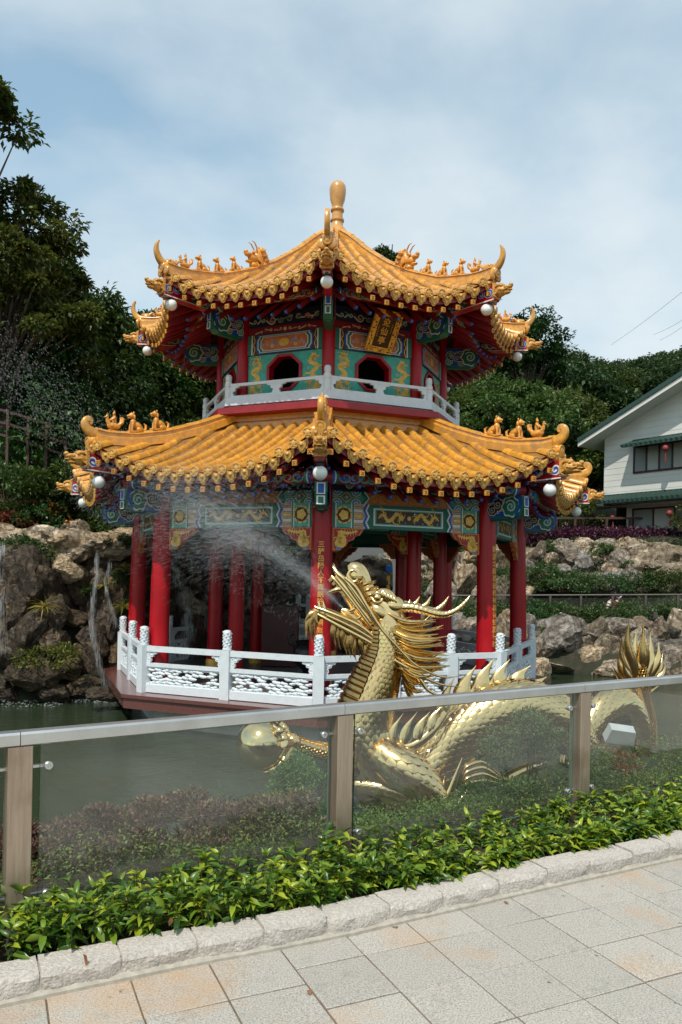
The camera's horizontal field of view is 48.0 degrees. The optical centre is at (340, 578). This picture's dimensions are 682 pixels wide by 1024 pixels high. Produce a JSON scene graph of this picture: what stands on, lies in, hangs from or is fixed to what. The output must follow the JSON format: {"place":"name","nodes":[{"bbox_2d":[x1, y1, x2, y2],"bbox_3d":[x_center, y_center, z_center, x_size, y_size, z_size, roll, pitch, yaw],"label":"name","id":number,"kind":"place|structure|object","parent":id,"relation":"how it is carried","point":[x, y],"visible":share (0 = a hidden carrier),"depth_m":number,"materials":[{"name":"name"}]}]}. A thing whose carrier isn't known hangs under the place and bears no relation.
{"place":"outdoors","nodes":[
{"label":"outdoors","id":0,"kind":"place"},
{"bbox_2d":[0,525,392,656],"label":"rock cliff","id":1,"kind":"structure","parent":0,"point":[286,579],"depth_m":19.71,"materials":[{"name":"stone"}]},
{"bbox_2d":[0,674,18,703],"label":"boulder","id":2,"kind":"object","parent":1,"relation":"on","point":[9,692],"visible":0.94,"depth_m":15.13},
{"bbox_2d":[0,584,30,629],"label":"boulder","id":3,"kind":"object","parent":1,"relation":"on","point":[13,597],"visible":0.72,"depth_m":15.49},
{"bbox_2d":[0,630,34,668],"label":"boulder","id":4,"kind":"object","parent":1,"relation":"on","point":[6,644],"visible":0.49,"depth_m":15.19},
{"bbox_2d":[1,544,49,602],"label":"boulder","id":5,"kind":"object","parent":1,"relation":"on","point":[20,564],"visible":0.8,"depth_m":15.67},
{"bbox_2d":[7,608,46,650],"bbox_3d":[-6.354,1.029,15.595,0.640,0.849,0.776,1,0,30],"label":"boulder","id":6,"kind":"object","parent":1,"relation":"on","point":[27,629],"visible":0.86,"depth_m":15.34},
{"bbox_2d":[3,656,61,692],"bbox_3d":[-6.183,1.913,15.364,1.081,0.721,0.777,1,0,-21],"label":"boulder","id":7,"kind":"object","parent":1,"relation":"on","point":[28,679],"visible":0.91,"depth_m":15.09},
{"bbox_2d":[2,499,71,528],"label":"flowering shrub","id":8,"kind":"object","parent":1,"relation":"on","point":[28,512],"visible":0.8,"depth_m":17.01,"materials":[{"name":"green plant"}]},
{"bbox_2d":[8,641,82,669],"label":"green shrub","id":9,"kind":"object","parent":1,"relation":"on","point":[70,650],"visible":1,"depth_m":15.08,"materials":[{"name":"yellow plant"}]},
{"bbox_2d":[36,565,62,600],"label":"boulder","id":10,"kind":"object","parent":1,"relation":"on","point":[50,579],"visible":0.69,"depth_m":15.92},
{"bbox_2d":[34,626,70,657],"bbox_3d":[-6.029,1.310,15.734,0.803,0.757,0.665,10,-1,-9],"label":"boulder","id":11,"kind":"object","parent":1,"relation":"on","point":[53,635],"visible":0.5,"depth_m":15.56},
{"bbox_2d":[34,684,71,702],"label":"boulder","id":12,"kind":"object","parent":1,"relation":"on","point":[57,693],"visible":0.81,"depth_m":15.29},
{"bbox_2d":[39,593,70,629],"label":"boulder","id":13,"kind":"object","parent":1,"relation":"on","point":[60,619],"visible":0.6,"depth_m":15.84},
{"bbox_2d":[49,649,82,681],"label":"boulder","id":14,"kind":"object","parent":1,"relation":"on","point":[70,674],"visible":0.5,"depth_m":15.77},
{"bbox_2d":[50,553,84,583],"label":"boulder","id":15,"kind":"object","parent":1,"relation":"on","point":[68,568],"visible":0.9,"depth_m":16.18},
{"bbox_2d":[65,609,88,627],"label":"boulder","id":16,"kind":"object","parent":1,"relation":"on","point":[77,618],"visible":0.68,"depth_m":16.18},
{"bbox_2d":[67,564,95,605],"bbox_3d":[-5.635,0.174,16.696,0.410,0.872,0.831,-1,-15,21],"label":"boulder","id":17,"kind":"object","parent":1,"relation":"on","point":[77,597],"visible":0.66,"depth_m":16.51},
{"bbox_2d":[65,674,102,699],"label":"boulder","id":18,"kind":"object","parent":1,"relation":"on","point":[78,687],"visible":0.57,"depth_m":15.65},
{"bbox_2d":[72,642,100,676],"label":"boulder","id":19,"kind":"object","parent":1,"relation":"on","point":[91,666],"visible":0.48,"depth_m":16.06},
{"bbox_2d":[79,572,110,625],"bbox_3d":[-5.428,0.452,16.909,0.730,1.236,0.707,10,9,1],"label":"boulder","id":20,"kind":"object","parent":1,"relation":"on","point":[91,608],"visible":0.47,"depth_m":16.64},
{"bbox_2d":[79,531,111,556],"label":"boulder","id":21,"kind":"object","parent":1,"relation":"on","point":[96,543],"visible":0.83,"depth_m":17.03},
{"bbox_2d":[70,509,131,532],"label":"green shrub","id":22,"kind":"object","parent":1,"relation":"on","point":[98,523],"visible":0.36,"depth_m":17.76,"materials":[{"name":"green plant"}]},
{"bbox_2d":[96,599,119,643],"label":"boulder","id":23,"kind":"object","parent":1,"relation":"on","point":[107,615],"visible":0.59,"depth_m":16.58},
{"bbox_2d":[98,549,130,560],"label":"boulder","id":24,"kind":"object","parent":1,"relation":"on","point":[115,555],"visible":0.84,"depth_m":17.02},
{"bbox_2d":[106,563,130,616],"bbox_3d":[-4.960,0.283,17.113,0.902,1.334,0.763,9,0,-7],"label":"boulder","id":25,"kind":"object","parent":1,"relation":"on","point":[118,593],"visible":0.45,"depth_m":16.81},
{"bbox_2d":[170,561,188,594],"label":"boulder","id":26,"kind":"object","parent":1,"relation":"on","point":[179,576],"visible":0.41,"depth_m":18.02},
{"bbox_2d":[176,591,207,616],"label":"boulder","id":27,"kind":"object","parent":1,"relation":"on","point":[187,603],"visible":0.86,"depth_m":18.02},
{"bbox_2d":[183,562,208,603],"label":"boulder","id":28,"kind":"object","parent":1,"relation":"on","point":[197,584],"visible":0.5,"depth_m":18.35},
{"bbox_2d":[0,860,681,1023],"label":"pavement","id":29,"kind":"structure","parent":0,"point":[606,950],"depth_m":3.09,"materials":[{"name":"stone"}]},
{"bbox_2d":[0,830,681,1007],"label":"kerb","id":30,"kind":"structure","parent":29,"relation":"on","point":[45,976],"depth_m":3.38,"materials":[{"name":"grey stone"}]},
{"bbox_2d":[0,674,681,871],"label":"pond water","id":31,"kind":"structure","parent":0,"point":[120,771],"depth_m":10.79,"materials":[{"name":"green liquid"}]},
{"bbox_2d":[85,686,118,701],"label":"boulder","id":32,"kind":"object","parent":31,"relation":"in","point":[99,693],"visible":0.9,"depth_m":14.48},
{"bbox_2d":[236,561,665,821],"bbox_3d":[1.633,1.488,8.600,5.702,3.297,1.229,1,0,-17],"label":"dragon statue","id":33,"kind":"object","parent":31,"relation":"in","point":[434,755],"visible":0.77,"depth_m":8.17,"materials":[{"name":"gold metal"}]},
{"bbox_2d":[591,659,617,676],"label":"boulder","id":34,"kind":"object","parent":31,"relation":"in","point":[605,669],"visible":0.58,"depth_m":21.43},
{"bbox_2d":[0,775,681,962],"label":"planting bed","id":35,"kind":"object","parent":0,"point":[44,883],"visible":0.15,"depth_m":4.35,"materials":[{"name":"plant"}]},
{"bbox_2d":[0,818,93,884],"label":"purple shrub","id":36,"kind":"object","parent":35,"relation":"on","point":[45,831],"visible":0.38,"depth_m":4.25,"materials":[{"name":"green plant"}]},
{"bbox_2d":[39,801,174,875],"bbox_3d":[-1.431,1.587,4.611,0.933,0.461,0.761,1,0,42],"label":"purple shrub","id":37,"kind":"object","parent":35,"relation":"on","point":[116,820],"visible":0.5,"depth_m":4.56,"materials":[{"name":"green plant"}]},
{"bbox_2d":[118,784,278,857],"bbox_3d":[-0.981,1.614,4.901,0.980,0.541,1.051,1,0,-35],"label":"purple shrub","id":38,"kind":"object","parent":35,"relation":"on","point":[216,822],"visible":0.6,"depth_m":4.83,"materials":[{"name":"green plant"}]},
{"bbox_2d":[205,785,326,847],"bbox_3d":[-0.433,1.666,5.107,1.038,0.543,0.901,1,0,0],"label":"purple shrub","id":39,"kind":"object","parent":35,"relation":"on","point":[274,803],"visible":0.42,"depth_m":5.09,"materials":[{"name":"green plant"}]},
{"bbox_2d":[264,746,326,833],"bbox_3d":[-0.330,1.592,5.608,0.736,0.740,0.720,1,0,0],"label":"juniper bush","id":40,"kind":"object","parent":35,"relation":"on","point":[299,773],"visible":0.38,"depth_m":5.57,"materials":[{"name":"plant"}]},
{"bbox_2d":[0,674,681,936],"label":"glass fence","id":41,"kind":"object","parent":35,"relation":"on","point":[19,765],"visible":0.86,"depth_m":4.08,"materials":[{"name":"glass"}]},
{"bbox_2d":[0,753,681,910],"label":"ground cover","id":42,"kind":"object","parent":35,"relation":"on","point":[633,780],"visible":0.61,"depth_m":4.73,"materials":[{"name":"green plant"}]},
{"bbox_2d":[0,776,681,960],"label":"hedge","id":43,"kind":"object","parent":35,"relation":"on","point":[329,880],"visible":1,"depth_m":3.68,"materials":[{"name":"green plant"}]},
{"bbox_2d":[353,805,440,828],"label":"green shrub","id":44,"kind":"object","parent":35,"relation":"on","point":[368,818],"visible":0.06,"depth_m":5.33,"materials":[{"name":"green plant"}]},
{"bbox_2d":[451,773,540,814],"bbox_3d":[1.191,1.736,5.583,0.959,0.603,0.951,1,0,-36],"label":"green shrub","id":45,"kind":"object","parent":35,"relation":"on","point":[480,787],"visible":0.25,"depth_m":5.68,"materials":[{"name":"green plant"}]},
{"bbox_2d":[456,705,610,803],"bbox_3d":[1.527,1.619,6.083,1.495,1.259,1.072,1,0,0],"label":"green shrub","id":46,"kind":"object","parent":35,"relation":"on","point":[494,744],"visible":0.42,"depth_m":6.03,"materials":[{"name":"green plant"}]},
{"bbox_2d":[548,751,629,794],"bbox_3d":[1.998,1.751,6.267,1.021,0.752,0.937,1,0,35],"label":"green shrub","id":47,"kind":"object","parent":35,"relation":"on","point":[597,775],"visible":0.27,"depth_m":6.16,"materials":[{"name":"green plant"}]},
{"bbox_2d":[567,738,645,777],"bbox_3d":[2.376,1.606,6.896,0.662,0.281,0.952,1,0,0],"label":"shrub","id":48,"kind":"object","parent":35,"relation":"on","point":[616,763],"visible":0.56,"depth_m":6.75,"materials":[{"name":"green plant"}]},
{"bbox_2d":[545,744,681,795],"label":"green shrub","id":49,"kind":"object","parent":35,"relation":"on","point":[667,776],"visible":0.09,"depth_m":6.59,"materials":[{"name":"green plant"}]},
{"bbox_2d":[602,723,635,771],"bbox_3d":[2.625,1.586,7.204,0.300,0.453,0.169,1,0,0],"label":"floodlight","id":50,"kind":"object","parent":35,"relation":"on","point":[613,733],"visible":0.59,"depth_m":7.16,"materials":[{"name":"grey metal"}]},
{"bbox_2d":[636,724,681,780],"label":"green shrub","id":51,"kind":"object","parent":35,"relation":"on","point":[664,755],"visible":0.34,"depth_m":6.98,"materials":[{"name":"green plant"}]},
{"bbox_2d":[0,369,681,702],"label":"ground","id":52,"kind":"structure","parent":0,"point":[569,659],"depth_m":22.36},
{"bbox_2d":[0,75,50,175],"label":"broadleaf tree","id":53,"kind":"object","parent":52,"relation":"on","point":[9,113],"visible":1,"depth_m":18.08,"materials":[{"name":"green plant"}]},
{"bbox_2d":[0,456,56,504],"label":"green shrub","id":54,"kind":"object","parent":52,"relation":"on","point":[13,483],"visible":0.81,"depth_m":16.91,"materials":[{"name":"green plant"}]},
{"bbox_2d":[0,409,67,506],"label":"timber fence","id":55,"kind":"object","parent":52,"relation":"on","point":[7,423],"visible":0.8,"depth_m":17.87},
{"bbox_2d":[0,455,78,499],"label":"green shrub","id":56,"kind":"object","parent":52,"relation":"on","point":[69,468],"visible":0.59,"depth_m":17.26,"materials":[{"name":"green plant"}]},
{"bbox_2d":[0,476,100,521],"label":"green shrub","id":57,"kind":"object","parent":52,"relation":"on","point":[61,510],"visible":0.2,"depth_m":17.77,"materials":[{"name":"green plant"}]},
{"bbox_2d":[0,173,107,496],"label":"broadleaf tree","id":58,"kind":"object","parent":52,"relation":"on","point":[62,314],"visible":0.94,"depth_m":18.58,"materials":[{"name":"green plant"}]},
{"bbox_2d":[0,331,123,502],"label":"dense tree","id":59,"kind":"object","parent":52,"relation":"on","point":[43,401],"visible":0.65,"depth_m":18.76,"materials":[{"name":"green plant"}]},
{"bbox_2d":[11,251,130,460],"bbox_3d":[-7.677,-5.659,21.361,3.305,7.410,4.355,1,0,-28],"label":"dense tree","id":60,"kind":"object","parent":52,"relation":"on","point":[74,268],"visible":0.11,"depth_m":21.31,"materials":[{"name":"green plant"}]},
{"bbox_2d":[50,498,102,525],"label":"green shrub","id":61,"kind":"object","parent":52,"relation":"on","point":[76,510],"visible":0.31,"depth_m":18.07,"materials":[{"name":"green plant"}]},
{"bbox_2d":[75,618,109,662],"bbox_3d":[-5.293,1.352,16.438,0.675,1.035,0.661,1,0,-1],"label":"boulder","id":62,"kind":"object","parent":52,"relation":"on","point":[91,637],"visible":0.81,"depth_m":16.19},
{"bbox_2d":[85,280,165,430],"bbox_3d":[-6.979,-5.562,22.974,5.359,6.659,4.898,1,0,18],"label":"dense tree","id":63,"kind":"object","parent":52,"relation":"on","point":[124,362],"visible":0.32,"depth_m":22.56,"materials":[{"name":"green plant"}]},
{"bbox_2d":[109,308,202,429],"bbox_3d":[-6.546,-5.946,25.430,5.023,6.285,5.729,1,0,0],"label":"dense tree","id":64,"kind":"object","parent":52,"relation":"on","point":[177,416],"visible":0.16,"depth_m":24.93,"materials":[{"name":"green plant"}]},
{"bbox_2d":[138,351,215,424],"bbox_3d":[-5.543,-6.067,27.007,5.707,5.470,5.386,1,0,-10],"label":"dense tree","id":65,"kind":"object","parent":52,"relation":"on","point":[186,386],"visible":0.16,"depth_m":25.34,"materials":[{"name":"green plant"}]},
{"bbox_2d":[164,375,215,420],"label":"dense tree","id":66,"kind":"object","parent":52,"relation":"on","point":[206,391],"visible":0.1,"depth_m":26.19,"materials":[{"name":"green plant"}]},
{"bbox_2d":[177,614,203,647],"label":"boulder","id":67,"kind":"object","parent":52,"relation":"on","point":[194,634],"visible":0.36,"depth_m":18.17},
{"bbox_2d":[56,180,604,741],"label":"pavilion","id":68,"kind":"structure","parent":52,"relation":"on","point":[336,360],"depth_m":13.20,"materials":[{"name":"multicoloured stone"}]},
{"bbox_2d":[261,605,300,666],"bbox_3d":[-1.357,1.266,17.200,0.840,1.322,0.760,1,0,0],"label":"altar cabinet","id":69,"kind":"object","parent":68,"relation":"on","point":[280,623],"visible":0.96,"depth_m":16.85,"materials":[{"name":"red wood"}]},
{"bbox_2d":[288,632,308,673],"bbox_3d":[-0.636,1.486,14.800,0.612,0.909,0.612,1,0,45],"label":"incense urn","id":70,"kind":"object","parent":68,"relation":"on","point":[301,647],"visible":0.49,"depth_m":14.62,"materials":[{"name":"black metal"}]},
{"bbox_2d":[344,547,395,593],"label":"garden building","id":71,"kind":"structure","parent":52,"relation":"on","point":[362,552],"depth_m":25.50,"materials":[{"name":"grey paint"}]},
{"bbox_2d":[453,561,476,600],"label":"boulder","id":72,"kind":"object","parent":52,"relation":"on","point":[465,578],"visible":0.77,"depth_m":26.11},
{"bbox_2d":[447,384,531,437],"bbox_3d":[6.080,-5.136,36.068,6.790,8.506,5.882,1,0,-11],"label":"leafy tree","id":73,"kind":"object","parent":52,"relation":"on","point":[469,403],"visible":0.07,"depth_m":33.98,"materials":[{"name":"green plant"}]},
{"bbox_2d":[449,370,591,438],"bbox_3d":[7.132,-5.179,33.948,7.502,8.232,6.970,1,0,34],"label":"leafy tree","id":74,"kind":"object","parent":52,"relation":"on","point":[514,401],"visible":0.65,"depth_m":32.39,"materials":[{"name":"green plant"}]},
{"bbox_2d":[465,304,587,393],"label":"leafy tree","id":75,"kind":"object","parent":52,"relation":"on","point":[536,361],"visible":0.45,"depth_m":40.73,"materials":[{"name":"green plant"}]},
{"bbox_2d":[526,559,565,581],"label":"green shrub","id":76,"kind":"object","parent":52,"relation":"on","point":[538,569],"visible":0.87,"depth_m":26.33,"materials":[{"name":"green plant"}]},
{"bbox_2d":[421,538,681,592],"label":"rock bank","id":77,"kind":"object","parent":52,"relation":"on","point":[645,553],"visible":0.15,"depth_m":27.25,"materials":[{"name":"stone"}]},
{"bbox_2d":[527,540,547,566],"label":"boulder","id":78,"kind":"object","parent":77,"relation":"on","point":[539,552],"visible":0.7,"depth_m":27.92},
{"bbox_2d":[549,538,579,564],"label":"boulder","id":79,"kind":"object","parent":77,"relation":"on","point":[567,551],"visible":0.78,"depth_m":27.89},
{"bbox_2d":[569,550,593,572],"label":"boulder","id":80,"kind":"object","parent":77,"relation":"on","point":[583,561],"visible":0.69,"depth_m":27.71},
{"bbox_2d":[585,573,637,592],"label":"green shrub","id":81,"kind":"object","parent":77,"relation":"on","point":[617,578],"visible":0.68,"depth_m":26.03,"materials":[{"name":"green plant"}]},
{"bbox_2d":[606,547,629,566],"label":"boulder","id":82,"kind":"object","parent":77,"relation":"on","point":[618,555],"visible":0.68,"depth_m":27.52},
{"bbox_2d":[421,534,681,622],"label":"ground cover","id":83,"kind":"object","parent":52,"relation":"on","point":[595,598],"visible":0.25,"depth_m":26.74,"materials":[{"name":"green plant"}]},
{"bbox_2d":[496,575,509,604],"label":"boulder","id":84,"kind":"object","parent":83,"relation":"on","point":[501,590],"visible":0.41,"depth_m":26.25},
{"bbox_2d":[529,570,599,592],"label":"green shrub","id":85,"kind":"object","parent":52,"relation":"on","point":[555,583],"visible":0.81,"depth_m":25.77,"materials":[{"name":"green plant"}]},
{"bbox_2d":[452,594,681,616],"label":"terrace fence","id":86,"kind":"object","parent":52,"relation":"on","point":[613,595],"visible":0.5,"depth_m":24.57,"materials":[{"name":"metal"}]},
{"bbox_2d":[530,384,611,448],"bbox_3d":[10.197,-5.423,36.961,7.633,7.855,5.070,1,0,15],"label":"leafy tree","id":87,"kind":"object","parent":52,"relation":"on","point":[595,413],"visible":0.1,"depth_m":35.54,"materials":[{"name":"green plant"}]},
{"bbox_2d":[539,600,602,616],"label":"green shrub","id":88,"kind":"object","parent":52,"relation":"on","point":[565,610],"visible":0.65,"depth_m":24.10,"materials":[{"name":"green plant"}]},
{"bbox_2d":[563,431,603,523],"bbox_3d":[10.739,-4.075,34.234,4.746,4.984,4.240,1,0,-10],"label":"leafy tree","id":89,"kind":"object","parent":52,"relation":"on","point":[594,458],"visible":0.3,"depth_m":33.22,"materials":[{"name":"green plant"}]},
{"bbox_2d":[558,491,610,527],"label":"green shrub","id":90,"kind":"object","parent":52,"relation":"on","point":[588,507],"visible":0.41,"depth_m":30.10,"materials":[{"name":"green plant"}]},
{"bbox_2d":[526,517,642,544],"bbox_3d":[10.994,-1.856,29.600,7.768,1.206,0.090,1,0,0],"label":"timber fence","id":91,"kind":"object","parent":52,"relation":"on","point":[606,521],"visible":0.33,"depth_m":29.57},
{"bbox_2d":[556,568,614,588],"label":"green shrub","id":92,"kind":"object","parent":52,"relation":"on","point":[578,574],"visible":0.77,"depth_m":25.82,"materials":[{"name":"green plant"}]},
{"bbox_2d":[548,354,642,435],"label":"hill tree","id":93,"kind":"object","parent":52,"relation":"on","point":[614,396],"visible":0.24,"depth_m":45.83,"materials":[{"name":"green plant"}]},
{"bbox_2d":[566,602,625,619],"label":"green shrub","id":94,"kind":"object","parent":52,"relation":"on","point":[596,609],"visible":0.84,"depth_m":23.94,"materials":[{"name":"green plant"}]},
{"bbox_2d":[583,616,609,642],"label":"boulder","id":95,"kind":"object","parent":52,"relation":"on","point":[599,626],"visible":0.48,"depth_m":22.51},
{"bbox_2d":[526,523,681,547],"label":"purple hedge","id":96,"kind":"object","parent":52,"relation":"on","point":[567,532],"visible":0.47,"depth_m":28.88,"materials":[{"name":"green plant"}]},
{"bbox_2d":[590,364,642,397],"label":"hill tree","id":97,"kind":"object","parent":52,"relation":"on","point":[626,377],"visible":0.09,"depth_m":51.25,"materials":[{"name":"green plant"}]},
{"bbox_2d":[602,600,652,618],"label":"green shrub","id":98,"kind":"object","parent":52,"relation":"on","point":[634,608],"visible":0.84,"depth_m":24.25,"materials":[{"name":"green plant"}]},
{"bbox_2d":[577,370,681,534],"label":"white house","id":99,"kind":"structure","parent":52,"relation":"on","point":[642,478],"depth_m":29.35,"materials":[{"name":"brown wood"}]},
{"bbox_2d":[632,505,681,533],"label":"window","id":100,"kind":"structure","parent":99,"relation":"in","point":[651,516],"depth_m":29.17,"materials":[{"name":"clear glass"}]},
{"bbox_2d":[633,440,681,473],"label":"window","id":101,"kind":"structure","parent":99,"relation":"in","point":[650,457],"depth_m":29.12,"materials":[{"name":"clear glass"}]},
{"bbox_2d":[616,571,671,592],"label":"green shrub","id":102,"kind":"object","parent":52,"relation":"on","point":[645,577],"visible":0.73,"depth_m":26.02,"materials":[{"name":"green plant"}]},
{"bbox_2d":[635,345,681,375],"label":"hill tree","id":103,"kind":"object","parent":52,"relation":"on","point":[658,363],"visible":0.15,"depth_m":52.16,"materials":[{"name":"green plant"}]},
{"bbox_2d":[636,565,681,585],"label":"green shrub","id":104,"kind":"object","parent":52,"relation":"on","point":[663,572],"visible":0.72,"depth_m":25.99,"materials":[{"name":"green plant"}]},
{"bbox_2d":[639,353,681,394],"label":"hill tree","id":105,"kind":"object","parent":52,"relation":"on","point":[656,379],"visible":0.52,"depth_m":46.66,"materials":[{"name":"green plant"}]},
{"bbox_2d":[0,0,681,364],"label":"sky","id":106,"kind":"structure","parent":0,"point":[548,132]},
{"bbox_2d":[422,613,681,672],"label":"rock bank","id":107,"kind":"object","parent":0,"point":[674,633],"visible":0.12,"depth_m":22.54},
{"bbox_2d":[537,615,582,651],"bbox_3d":[6.489,1.730,22.545,1.362,1.325,1.318,1,0,31],"label":"boulder","id":108,"kind":"object","parent":107,"relation":"on","point":[564,633],"visible":0.7,"depth_m":22.24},
{"bbox_2d":[579,645,607,662],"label":"boulder","id":109,"kind":"object","parent":107,"relation":"on","point":[592,653],"visible":0.56,"depth_m":22.10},
{"bbox_2d":[594,633,620,654],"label":"boulder","id":110,"kind":"object","parent":107,"relation":"on","point":[610,643],"visible":0.52,"depth_m":22.20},
{"bbox_2d":[606,617,637,637],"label":"boulder","id":111,"kind":"object","parent":107,"relation":"on","point":[617,626],"visible":0.62,"depth_m":22.64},
{"bbox_2d":[647,615,670,639],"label":"boulder","id":112,"kind":"object","parent":107,"relation":"on","point":[657,628],"visible":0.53,"depth_m":22.07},
{"bbox_2d":[661,644,681,672],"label":"boulder","id":113,"kind":"object","parent":107,"relation":"on","point":[671,653],"visible":0.66,"depth_m":21.60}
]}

